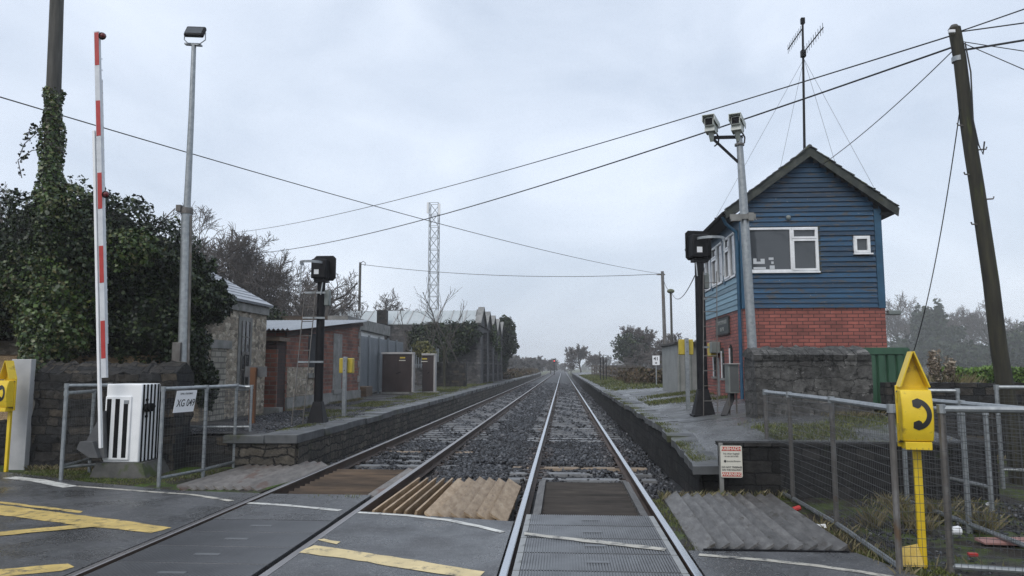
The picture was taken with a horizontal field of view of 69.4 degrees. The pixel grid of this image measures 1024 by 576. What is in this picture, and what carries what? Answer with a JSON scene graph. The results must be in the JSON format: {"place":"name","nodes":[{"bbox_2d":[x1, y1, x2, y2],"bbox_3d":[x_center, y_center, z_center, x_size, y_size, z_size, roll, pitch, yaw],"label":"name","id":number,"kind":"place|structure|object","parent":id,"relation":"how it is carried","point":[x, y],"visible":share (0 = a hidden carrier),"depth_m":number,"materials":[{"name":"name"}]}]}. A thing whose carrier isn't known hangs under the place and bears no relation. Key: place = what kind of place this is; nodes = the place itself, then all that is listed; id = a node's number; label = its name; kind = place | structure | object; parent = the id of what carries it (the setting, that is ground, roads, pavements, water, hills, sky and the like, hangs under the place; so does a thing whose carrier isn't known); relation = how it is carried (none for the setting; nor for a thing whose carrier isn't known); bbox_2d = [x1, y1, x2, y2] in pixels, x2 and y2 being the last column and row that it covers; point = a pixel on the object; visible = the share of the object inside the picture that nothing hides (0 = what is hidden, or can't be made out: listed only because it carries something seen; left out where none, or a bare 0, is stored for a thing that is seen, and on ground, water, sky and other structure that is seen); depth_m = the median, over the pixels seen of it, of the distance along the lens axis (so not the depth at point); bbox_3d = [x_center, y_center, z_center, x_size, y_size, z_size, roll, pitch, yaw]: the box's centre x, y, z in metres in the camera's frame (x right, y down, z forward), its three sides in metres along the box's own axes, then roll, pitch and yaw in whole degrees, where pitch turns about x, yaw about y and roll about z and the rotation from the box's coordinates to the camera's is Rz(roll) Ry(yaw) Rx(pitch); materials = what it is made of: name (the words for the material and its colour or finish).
{"place":"outdoors","nodes":[
{"label":"outdoors","id":0,"kind":"place"},
{"bbox_2d":[0,354,161,419],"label":"bank","id":1,"kind":"structure","parent":0,"point":[3,358],"depth_m":15.45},
{"bbox_2d":[0,174,237,410],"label":"ivy thicket","id":2,"kind":"object","parent":1,"relation":"on","point":[143,270],"visible":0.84,"depth_m":15.07,"materials":[{"name":"green plant"}]},
{"bbox_2d":[0,464,329,492],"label":"verge","id":3,"kind":"structure","parent":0,"point":[169,485],"depth_m":11.62,"materials":[{"name":"plant"}]},
{"bbox_2d":[0,361,16,471],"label":"emergency telephone","id":4,"kind":"object","parent":3,"relation":"on","point":[8,383],"visible":0.94,"depth_m":12.35,"materials":[{"name":"yellow plastic"}]},
{"bbox_2d":[9,359,35,469],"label":"post","id":5,"kind":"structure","parent":3,"relation":"on","point":[19,456],"depth_m":12.67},
{"bbox_2d":[59,389,96,479],"bbox_3d":[-7.008,2.370,11.944,0.074,1.436,1.039,1,-6,-6],"label":"pipe fence","id":6,"kind":"object","parent":3,"relation":"on","point":[64,425],"visible":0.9,"depth_m":11.68,"materials":[{"name":"metal"}]},
{"bbox_2d":[28,359,193,470],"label":"stone wall","id":7,"kind":"structure","parent":3,"relation":"on","point":[52,376],"depth_m":12.75,"materials":[{"name":"stone"}]},
{"bbox_2d":[90,383,169,478],"bbox_3d":[-6.274,2.344,12.274,0.950,1.500,0.800,0,-6,4],"label":"barrier machine","id":8,"kind":"object","parent":3,"relation":"on","point":[132,412],"visible":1,"depth_m":12.01,"materials":[{"name":"metal"}]},
{"bbox_2d":[77,31,109,457],"bbox_3d":[-6.777,-0.794,12.215,0.615,7.084,0.488,0,-6,4],"label":"crossing barrier","id":9,"kind":"object","parent":8,"relation":"attached to","point":[94,445],"visible":1,"depth_m":12.03,"materials":[{"name":"metal"}]},
{"bbox_2d":[9,468,359,497],"bbox_3d":[-4.958,2.979,11.542,6.601,0.091,2.019,-2,-6,16],"label":"moss","id":10,"kind":"object","parent":3,"relation":"on","point":[67,472],"visible":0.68,"depth_m":11.79,"materials":[{"name":"green plant"}]},
{"bbox_2d":[157,384,244,486],"bbox_3d":[-4.987,2.364,12.260,0.270,1.516,2.663,-1,-6,6],"label":"pipe fence","id":11,"kind":"object","parent":3,"relation":"on","point":[203,469],"visible":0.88,"depth_m":11.83,"materials":[{"name":"metal"}]},
{"bbox_2d":[177,461,327,493],"bbox_3d":[-3.997,3.047,11.900,1.345,0.202,2.932,0,-6,4],"label":"board guard","id":12,"kind":"object","parent":3,"relation":"on","point":[256,477],"visible":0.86,"depth_m":11.38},
{"bbox_2d":[186,372,540,467],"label":"platform","id":13,"kind":"structure","parent":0,"point":[332,441],"depth_m":15.52,"materials":[{"name":"stone"}]},
{"bbox_2d":[14,0,70,407],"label":"telegraph pole","id":14,"kind":"object","parent":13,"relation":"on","point":[52,151],"visible":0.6,"depth_m":14.92,"materials":[{"name":"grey wood"}]},
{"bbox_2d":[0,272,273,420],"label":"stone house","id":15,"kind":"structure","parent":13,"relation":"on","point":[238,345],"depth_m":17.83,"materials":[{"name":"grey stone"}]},
{"bbox_2d":[208,348,226,420],"bbox_3d":[-6.665,2.178,16.729,0.012,1.620,0.750,0,-6,4],"label":"blocked doorway","id":16,"kind":"structure","parent":15,"relation":"in","point":[218,355],"depth_m":16.82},
{"bbox_2d":[240,321,250,384],"bbox_3d":[-6.558,1.593,18.161,0.040,1.550,0.480,0,-6,4],"label":"window","id":17,"kind":"structure","parent":15,"relation":"in","point":[246,326],"depth_m":18.14,"materials":[{"name":"grey glass"}]},
{"bbox_2d":[128,207,248,277],"bbox_3d":[-12.776,0.411,25.974,6.185,7.262,8.577,4,-7,-34],"label":"bare tree","id":18,"kind":"object","parent":13,"relation":"on","point":[219,271],"visible":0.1,"depth_m":26.02,"materials":[{"name":"brown plant"}]},
{"bbox_2d":[171,26,206,365],"bbox_3d":[-6.674,-1.323,15.186,0.490,8.459,0.301,0,-6,4],"label":"floodlight pole","id":19,"kind":"object","parent":13,"relation":"on","point":[181,350],"visible":0.84,"depth_m":15.11,"materials":[{"name":"metal"}]},
{"bbox_2d":[190,385,253,431],"bbox_3d":[-5.883,2.225,13.638,2.192,0.866,0.135,0,-6,1],"label":"pipe fence","id":20,"kind":"object","parent":13,"relation":"on","point":[249,426],"visible":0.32,"depth_m":13.61,"materials":[{"name":"metal"}]},
{"bbox_2d":[157,202,309,313],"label":"bare tree","id":21,"kind":"object","parent":13,"relation":"on","point":[267,286],"visible":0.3,"depth_m":47.55,"materials":[{"name":"brown plant"}]},
{"bbox_2d":[245,366,266,422],"bbox_3d":[-5.464,2.296,15.667,0.470,1.260,0.120,0,-6,4],"label":"steel signpost","id":22,"kind":"object","parent":13,"relation":"on","point":[253,373],"visible":0.75,"depth_m":15.66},
{"bbox_2d":[190,403,408,434],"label":"gravel","id":23,"kind":"structure","parent":13,"relation":"on","point":[285,419],"depth_m":16.66,"materials":[{"name":"stone"}]},
{"bbox_2d":[291,256,335,423],"bbox_3d":[-4.255,1.089,15.903,0.748,3.650,0.621,0,-6,4],"label":"railway signal","id":24,"kind":"object","parent":13,"relation":"on","point":[323,270],"visible":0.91,"depth_m":15.92,"materials":[{"name":"black paint"}]},
{"bbox_2d":[263,320,366,413],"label":"brick building","id":25,"kind":"structure","parent":13,"relation":"on","point":[342,338],"depth_m":22.00,"materials":[{"name":"brick"}]},
{"bbox_2d":[269,268,368,318],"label":"bare tree","id":26,"kind":"object","parent":13,"relation":"on","point":[329,311],"visible":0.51,"depth_m":46.23,"materials":[{"name":"brown plant"}]},
{"bbox_2d":[280,316,389,392],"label":"flat roofed building","id":27,"kind":"structure","parent":13,"relation":"on","point":[374,330],"depth_m":33.63,"materials":[{"name":"white paint"}]},
{"bbox_2d":[360,335,402,393],"bbox_3d":[-6.109,3.697,34.956,0.120,2.690,9.010,0,-6,4],"label":"steel panel fence","id":28,"kind":"object","parent":13,"relation":"on","point":[372,349],"visible":0.51,"depth_m":33.35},
{"bbox_2d":[381,352,417,393],"bbox_3d":[-5.163,3.947,33.952,1.640,1.980,0.500,0,-6,4],"label":"relay cabinet","id":29,"kind":"object","parent":13,"relation":"on","point":[398,372],"visible":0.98,"depth_m":33.80,"materials":[{"name":"metal"}]},
{"bbox_2d":[306,307,504,384],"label":"warehouse","id":30,"kind":"structure","parent":13,"relation":"on","point":[484,365],"depth_m":53.73,"materials":[{"name":"grey stone"}]},
{"bbox_2d":[405,318,483,362],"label":"warehouse ivy","id":31,"kind":"object","parent":30,"relation":"attached to","point":[467,334],"visible":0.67,"depth_m":51.47,"materials":[{"name":"green plant"}]},
{"bbox_2d":[421,353,439,392],"bbox_3d":[-3.856,4.067,34.883,0.820,1.940,0.550,0,-6,4],"label":"relay cabinet","id":32,"kind":"object","parent":13,"relation":"on","point":[429,369],"visible":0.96,"depth_m":34.72,"materials":[{"name":"metal"}]},
{"bbox_2d":[427,202,439,310],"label":"lattice mast","id":33,"kind":"object","parent":13,"relation":"on","point":[429,205],"visible":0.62,"depth_m":101.92,"materials":[{"name":"metal"}]},
{"bbox_2d":[436,362,466,386],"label":"boundary wall","id":34,"kind":"structure","parent":13,"relation":"on","point":[456,373],"depth_m":44.05,"materials":[{"name":"concrete"}]},
{"bbox_2d":[499,314,519,372],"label":"ivy clad tree","id":35,"kind":"object","parent":13,"relation":"on","point":[510,345],"visible":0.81,"depth_m":73.43,"materials":[{"name":"green plant"}]},
{"bbox_2d":[300,389,457,416],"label":"grass","id":36,"kind":"structure","parent":0,"point":[331,411],"depth_m":24.35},
{"bbox_2d":[0,472,917,575],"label":"road","id":37,"kind":"structure","parent":0,"point":[444,542],"depth_m":7.56,"materials":[{"name":"asphalt"}]},
{"bbox_2d":[0,564,73,575],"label":"road marking","id":38,"kind":"object","parent":37,"relation":"on","point":[32,569],"visible":1,"depth_m":6.31,"materials":[{"name":"yellow paint"}]},
{"bbox_2d":[0,505,170,532],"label":"road marking","id":39,"kind":"object","parent":37,"relation":"on","point":[43,515],"visible":1,"depth_m":8.38,"materials":[{"name":"yellow paint"}]},
{"bbox_2d":[188,519,331,537],"bbox_3d":[-2.737,2.672,8.076,1.390,0.151,0.608,0,-6,4],"label":"crossing pad","id":40,"kind":"object","parent":37,"relation":"on","point":[316,528],"visible":0.53,"depth_m":8.04,"materials":[{"name":"rubber"}]},
{"bbox_2d":[300,545,484,575],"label":"road marking","id":41,"kind":"object","parent":37,"relation":"on","point":[413,564],"visible":1,"depth_m":6.57,"materials":[{"name":"yellow paint"}]},
{"bbox_2d":[372,477,461,515],"bbox_3d":[-1.246,2.888,10.133,0.775,0.180,2.650,0,-6,4],"label":"lattice guard","id":42,"kind":"object","parent":37,"relation":"on","point":[415,497],"visible":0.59,"depth_m":9.89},
{"bbox_2d":[424,476,520,520],"bbox_3d":[-0.436,2.851,9.951,0.975,0.214,2.851,0,-6,4],"label":"board guard","id":43,"kind":"object","parent":37,"relation":"on","point":[482,498],"visible":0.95,"depth_m":9.55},
{"bbox_2d":[512,571,689,575],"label":"crossing pad","id":44,"kind":"object","parent":37,"relation":"on","point":[536,573],"visible":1,"depth_m":6.21,"materials":[{"name":"rubber"}]},
{"bbox_2d":[0,0,1023,368],"label":"sky","id":45,"kind":"structure","parent":0,"point":[373,102],"materials":[{"name":"white"}]},
{"bbox_2d":[397,370,685,521],"bbox_3d":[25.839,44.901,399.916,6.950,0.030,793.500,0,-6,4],"label":"ballast bed","id":46,"kind":"object","parent":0,"point":[564,378],"visible":0.01,"depth_m":14.92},
{"bbox_2d":[84,562,266,575],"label":"crossing pad","id":47,"kind":"object","parent":46,"relation":"on","point":[149,569],"visible":0.96,"depth_m":6.33,"materials":[{"name":"rubber"}]},
{"bbox_2d":[116,545,292,569],"bbox_3d":[-2.821,2.540,6.846,1.390,0.151,0.608,0,-6,4],"label":"crossing pad","id":48,"kind":"object","parent":46,"relation":"on","point":[269,557],"visible":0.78,"depth_m":6.80,"materials":[{"name":"rubber"}]},
{"bbox_2d":[155,531,313,552],"bbox_3d":[-2.779,2.606,7.461,1.390,0.151,0.608,0,-6,4],"label":"crossing pad","id":49,"kind":"object","parent":46,"relation":"on","point":[295,541],"visible":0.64,"depth_m":7.44,"materials":[{"name":"rubber"}]},
{"bbox_2d":[289,468,413,497],"bbox_3d":[-2.427,3.058,11.435,1.310,0.200,2.690,0,-6,4],"label":"slat guard","id":50,"kind":"object","parent":46,"relation":"on","point":[373,482],"visible":0.56,"depth_m":11.30,"materials":[{"name":"wood"}]},
{"bbox_2d":[329,382,681,522],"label":"ballast","id":51,"kind":"structure","parent":46,"relation":"on","point":[506,446],"depth_m":17.15,"materials":[{"name":"gravel"}]},
{"bbox_2d":[498,374,560,575],"bbox_3d":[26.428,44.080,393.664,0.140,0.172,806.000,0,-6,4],"label":"rail","id":52,"kind":"object","parent":46,"relation":"on","point":[507,566],"depth_m":9.55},
{"bbox_2d":[533,479,648,516],"bbox_3d":[1.016,2.909,10.047,1.370,0.200,2.710,0,-6,4],"label":"slat guard","id":53,"kind":"object","parent":46,"relation":"on","point":[581,498],"visible":0.8,"depth_m":9.81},
{"bbox_2d":[524,514,659,527],"bbox_3d":[0.892,2.705,8.384,1.484,0.151,0.600,0,-6,4],"label":"crossing pad","id":54,"kind":"object","parent":46,"relation":"on","point":[594,520],"visible":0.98,"depth_m":8.36,"materials":[{"name":"rubber"}]},
{"bbox_2d":[521,525,667,540],"bbox_3d":[0.851,2.640,7.779,1.484,0.151,0.600,0,-6,4],"label":"crossing pad","id":55,"kind":"object","parent":46,"relation":"on","point":[621,533],"visible":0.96,"depth_m":7.76,"materials":[{"name":"rubber"}]},
{"bbox_2d":[517,538,676,555],"bbox_3d":[0.809,2.575,7.174,1.484,0.151,0.600,0,-6,4],"label":"crossing pad","id":56,"kind":"object","parent":46,"relation":"on","point":[547,546],"visible":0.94,"depth_m":7.12,"materials":[{"name":"rubber"}]},
{"bbox_2d":[513,553,687,573],"bbox_3d":[0.768,2.510,6.569,1.484,0.151,0.600,0,-6,4],"label":"crossing pad","id":57,"kind":"object","parent":46,"relation":"on","point":[606,563],"visible":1,"depth_m":6.54,"materials":[{"name":"rubber"}]},
{"bbox_2d":[565,372,702,575],"bbox_3d":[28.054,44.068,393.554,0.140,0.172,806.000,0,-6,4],"label":"rail","id":58,"kind":"object","parent":46,"relation":"on","point":[651,509],"depth_m":10.12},
{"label":"sleeper","id":59,"kind":"object","parent":46,"relation":"on","visible":0},
{"bbox_2d":[66,370,555,575],"bbox_3d":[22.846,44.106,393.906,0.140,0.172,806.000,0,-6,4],"label":"rail","id":60,"kind":"object","parent":59,"relation":"on","point":[347,463],"visible":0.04,"depth_m":11.80,"materials":[{"name":"metal"}]},
{"bbox_2d":[259,370,558,575],"bbox_3d":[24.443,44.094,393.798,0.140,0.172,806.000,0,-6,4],"label":"rail","id":61,"kind":"object","parent":59,"relation":"on","point":[420,471],"visible":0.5,"depth_m":11.90,"materials":[{"name":"metal"}]},
{"bbox_2d":[193,369,942,435],"bbox_3d":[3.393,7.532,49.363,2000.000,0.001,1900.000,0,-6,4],"label":"ground","id":62,"kind":"structure","parent":0,"point":[570,372],"depth_m":321.13,"materials":[{"name":"green plant"}]},
{"bbox_2d":[885,292,920,342],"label":"bare tree","id":63,"kind":"object","parent":62,"relation":"on","point":[896,328],"visible":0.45,"depth_m":230.22,"materials":[{"name":"grey plant"}]},
{"bbox_2d":[887,303,926,365],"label":"ivy clad tree","id":64,"kind":"object","parent":62,"relation":"on","point":[914,330],"visible":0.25,"depth_m":215.37,"materials":[{"name":"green plant"}]},
{"bbox_2d":[912,295,967,366],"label":"ivy clad tree","id":65,"kind":"object","parent":62,"relation":"on","point":[937,332],"visible":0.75,"depth_m":209.01,"materials":[{"name":"green plant"}]},
{"bbox_2d":[932,339,1019,368],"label":"evergreen bush","id":66,"kind":"object","parent":62,"relation":"on","point":[971,354],"visible":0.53,"depth_m":181.00,"materials":[{"name":"green plant"}]},
{"bbox_2d":[950,300,1023,347],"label":"bare tree","id":67,"kind":"object","parent":62,"relation":"on","point":[982,329],"visible":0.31,"depth_m":223.28,"materials":[{"name":"grey plant"}]},
{"bbox_2d":[1006,322,1023,367],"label":"evergreen bush","id":68,"kind":"object","parent":62,"relation":"on","point":[1015,342],"visible":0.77,"depth_m":172.47,"materials":[{"name":"green plant"}]},
{"bbox_2d":[633,389,727,405],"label":"grass","id":69,"kind":"structure","parent":0,"point":[665,401],"depth_m":21.83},
{"bbox_2d":[572,372,999,499],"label":"platform","id":70,"kind":"structure","parent":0,"point":[762,463],"depth_m":10.34,"materials":[{"name":"concrete"}]},
{"bbox_2d":[24,397,1005,470],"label":"grass","id":71,"kind":"structure","parent":70,"relation":"on","point":[363,398],"depth_m":12.71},
{"bbox_2d":[579,374,662,390],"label":"grass","id":72,"kind":"structure","parent":70,"relation":"on","point":[611,382],"depth_m":41.82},
{"bbox_2d":[601,365,660,383],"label":"undergrowth","id":73,"kind":"object","parent":70,"relation":"on","point":[638,374],"visible":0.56,"depth_m":43.59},
{"bbox_2d":[615,324,657,365],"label":"bare tree","id":74,"kind":"object","parent":70,"relation":"on","point":[638,332],"visible":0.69,"depth_m":101.22,"materials":[{"name":"brown plant"}]},
{"bbox_2d":[610,330,649,365],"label":"ivy heart","id":75,"kind":"object","parent":74,"relation":"attached to","point":[623,349],"visible":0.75,"depth_m":101.06,"materials":[{"name":"green plant"}]},
{"bbox_2d":[657,271,666,343],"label":"utility pole","id":76,"kind":"object","parent":70,"relation":"on","point":[663,312],"visible":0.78,"depth_m":57.39,"materials":[{"name":"wood"}]},
{"bbox_2d":[0,96,659,273],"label":"overhead wire","id":77,"kind":"object","parent":76,"relation":"attached to","point":[278,178],"visible":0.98,"depth_m":21.33,"materials":[{"name":"black"}]},
{"bbox_2d":[658,342,696,391],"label":"metal shed","id":78,"kind":"structure","parent":70,"relation":"on","point":[673,366],"depth_m":26.30,"materials":[{"name":"grey paint"}]},
{"bbox_2d":[678,338,693,409],"bbox_3d":[4.191,2.073,17.729,0.340,1.738,0.295,0,-6,4],"label":"telephone post","id":79,"kind":"object","parent":70,"relation":"on","point":[685,346],"visible":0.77,"depth_m":17.65,"materials":[{"name":"metal"}]},
{"bbox_2d":[685,231,724,416],"bbox_3d":[4.162,0.714,15.687,0.836,3.971,0.653,0,-6,4],"label":"railway signal","id":80,"kind":"object","parent":70,"relation":"on","point":[698,252],"visible":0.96,"depth_m":15.70,"materials":[{"name":"black paint"}]},
{"bbox_2d":[721,363,739,415],"bbox_3d":[4.400,2.067,15.032,0.396,1.062,0.460,0,-6,4],"label":"lineside cabinet","id":81,"kind":"object","parent":70,"relation":"on","point":[732,380],"visible":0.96,"depth_m":14.90,"materials":[{"name":"metal"}]},
{"bbox_2d":[714,135,756,347],"bbox_3d":[4.532,-0.316,14.975,0.830,5.708,0.239,0,-6,4],"label":"camera pole","id":82,"kind":"object","parent":70,"relation":"on","point":[744,217],"visible":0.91,"depth_m":14.98,"materials":[{"name":"metal"}]},
{"bbox_2d":[703,144,900,399],"bbox_3d":[7.628,0.002,21.047,4.340,6.670,5.807,0,-6,4],"label":"signal box","id":83,"kind":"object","parent":70,"relation":"on","point":[816,242],"visible":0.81,"depth_m":18.51,"materials":[{"name":"blue wood"}]},
{"bbox_2d":[711,241,722,287],"bbox_3d":[5.942,-0.656,21.388,0.091,1.170,1.400,0,-6,4],"label":"window","id":84,"kind":"structure","parent":83,"relation":"in","point":[716,260],"depth_m":21.34,"materials":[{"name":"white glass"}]},
{"bbox_2d":[723,232,735,280],"bbox_3d":[5.832,-0.829,19.776,0.091,1.170,1.250,0,-6,4],"label":"window","id":85,"kind":"structure","parent":83,"relation":"in","point":[729,240],"depth_m":19.72,"materials":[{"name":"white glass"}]},
{"bbox_2d":[750,227,820,272],"bbox_3d":[6.785,-0.948,18.547,1.790,1.155,0.097,0,-6,4],"label":"window","id":86,"kind":"structure","parent":83,"relation":"in","point":[773,249],"depth_m":18.54,"materials":[{"name":"clear glass"}]},
{"bbox_2d":[714,17,875,218],"bbox_3d":[7.064,-4.479,19.983,2.218,4.971,4.346,5,-8,-37],"label":"aerial mast","id":87,"kind":"object","parent":83,"relation":"on","point":[802,51],"visible":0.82,"depth_m":19.14,"materials":[{"name":"metal"}]},
{"bbox_2d":[742,345,874,418],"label":"stone wall","id":88,"kind":"structure","parent":70,"relation":"on","point":[842,372],"depth_m":12.98,"materials":[{"name":"stone"}]},
{"bbox_2d":[740,414,951,440],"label":"grass","id":89,"kind":"structure","parent":70,"relation":"on","point":[823,428],"depth_m":11.52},
{"bbox_2d":[864,347,909,412],"bbox_3d":[7.542,2.191,16.658,1.910,1.640,2.060,0,-6,4],"label":"storage container","id":90,"kind":"object","parent":70,"relation":"on","point":[887,363],"visible":0.27,"depth_m":15.68,"materials":[{"name":"metal"}]},
{"bbox_2d":[924,349,987,382],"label":"pampas grass","id":91,"kind":"object","parent":70,"relation":"on","point":[933,364],"depth_m":18.98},
{"bbox_2d":[652,460,1023,575],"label":"waste ground","id":92,"kind":"structure","parent":0,"point":[989,559],"depth_m":7.76,"materials":[{"name":"soil"}]},
{"bbox_2d":[718,443,742,494],"bbox_3d":[2.949,2.473,9.961,0.295,0.750,0.080,0,-6,4],"label":"warning sign","id":93,"kind":"object","parent":92,"relation":"on","point":[730,461],"visible":1,"depth_m":9.94,"materials":[{"name":"metal"}]},
{"bbox_2d":[664,491,848,552],"bbox_3d":[2.596,2.664,8.430,1.475,0.203,2.994,0,-6,4],"label":"board guard","id":94,"kind":"object","parent":92,"relation":"on","point":[760,522],"visible":0.91,"depth_m":7.91,"materials":[{"name":"grey wood"}]},
{"bbox_2d":[762,389,902,571],"bbox_3d":[3.525,1.978,8.502,0.153,1.481,4.406,-1,-6,5],"label":"pipe fence","id":95,"kind":"object","parent":92,"relation":"on","point":[890,409],"visible":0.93,"depth_m":7.76,"materials":[{"name":"metal"}]},
{"bbox_2d":[650,495,1018,575],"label":"moss","id":96,"kind":"object","parent":92,"relation":"on","point":[936,572],"visible":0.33,"depth_m":7.02,"materials":[{"name":"green plant"}]},
{"bbox_2d":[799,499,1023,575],"bbox_3d":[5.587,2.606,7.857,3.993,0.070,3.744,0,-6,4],"label":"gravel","id":97,"kind":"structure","parent":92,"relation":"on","point":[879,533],"depth_m":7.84,"materials":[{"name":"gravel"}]},
{"bbox_2d":[894,351,933,568],"bbox_3d":[3.564,1.531,6.501,0.275,1.939,0.213,-2,-6,15],"label":"emergency telephone","id":98,"kind":"object","parent":92,"relation":"on","point":[914,414],"visible":0.9,"depth_m":6.50,"materials":[{"name":"yellow metal"}]},
{"bbox_2d":[880,382,1023,458],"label":"block wall","id":99,"kind":"structure","parent":92,"relation":"on","point":[978,392],"depth_m":14.29,"materials":[{"name":"stone"}]},
{"bbox_2d":[897,404,1023,573],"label":"pipe fence","id":100,"kind":"object","parent":92,"relation":"on","point":[942,410],"visible":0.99,"depth_m":6.32,"materials":[{"name":"metal"}]},
{"bbox_2d":[902,398,1023,547],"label":"pipe fence","id":101,"kind":"object","parent":92,"relation":"on","point":[967,487],"visible":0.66,"depth_m":7.87,"materials":[{"name":"metal"}]},
{"bbox_2d":[933,406,994,511],"bbox_3d":[5.840,2.220,9.796,0.074,1.276,1.390,1,-6,-5],"label":"pipe fence","id":102,"kind":"object","parent":92,"relation":"on","point":[959,479],"visible":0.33,"depth_m":9.18,"materials":[{"name":"metal"}]},
{"bbox_2d":[948,24,1023,484],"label":"telegraph pole","id":103,"kind":"object","parent":92,"relation":"on","point":[1001,363],"visible":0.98,"depth_m":11.59,"materials":[{"name":"brown wood"}]},
{"bbox_2d":[236,36,949,232],"bbox_3d":[-5.920,-3.920,31.068,0.024,3.706,46.016,4,-7,-34],"label":"overhead wire","id":104,"kind":"object","parent":103,"relation":"attached to","point":[666,123],"visible":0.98,"depth_m":16.54,"materials":[{"name":"black"}]},
{"bbox_2d":[243,47,951,254],"bbox_3d":[-5.841,-3.060,30.970,0.031,2.461,45.928,4,-7,-34],"label":"overhead wire","id":105,"kind":"object","parent":103,"relation":"attached to","point":[934,53],"visible":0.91,"depth_m":16.70,"materials":[{"name":"black"}]},
{"bbox_2d":[993,385,1023,488],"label":"pipe fence","id":106,"kind":"object","parent":92,"relation":"on","point":[996,388],"visible":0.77,"depth_m":10.73,"materials":[{"name":"metal"}]},
{"bbox_2d":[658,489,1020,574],"bbox_3d":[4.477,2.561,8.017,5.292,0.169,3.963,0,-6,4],"label":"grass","id":107,"kind":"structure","parent":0,"point":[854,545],"depth_m":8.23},
{"label":"car park","id":108,"kind":"structure","parent":0,"visible":0},
{"bbox_2d":[940,364,1023,382],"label":"hedge","id":109,"kind":"object","parent":108,"relation":"on","point":[1017,373],"visible":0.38,"depth_m":28.24,"materials":[{"name":"green plant"}]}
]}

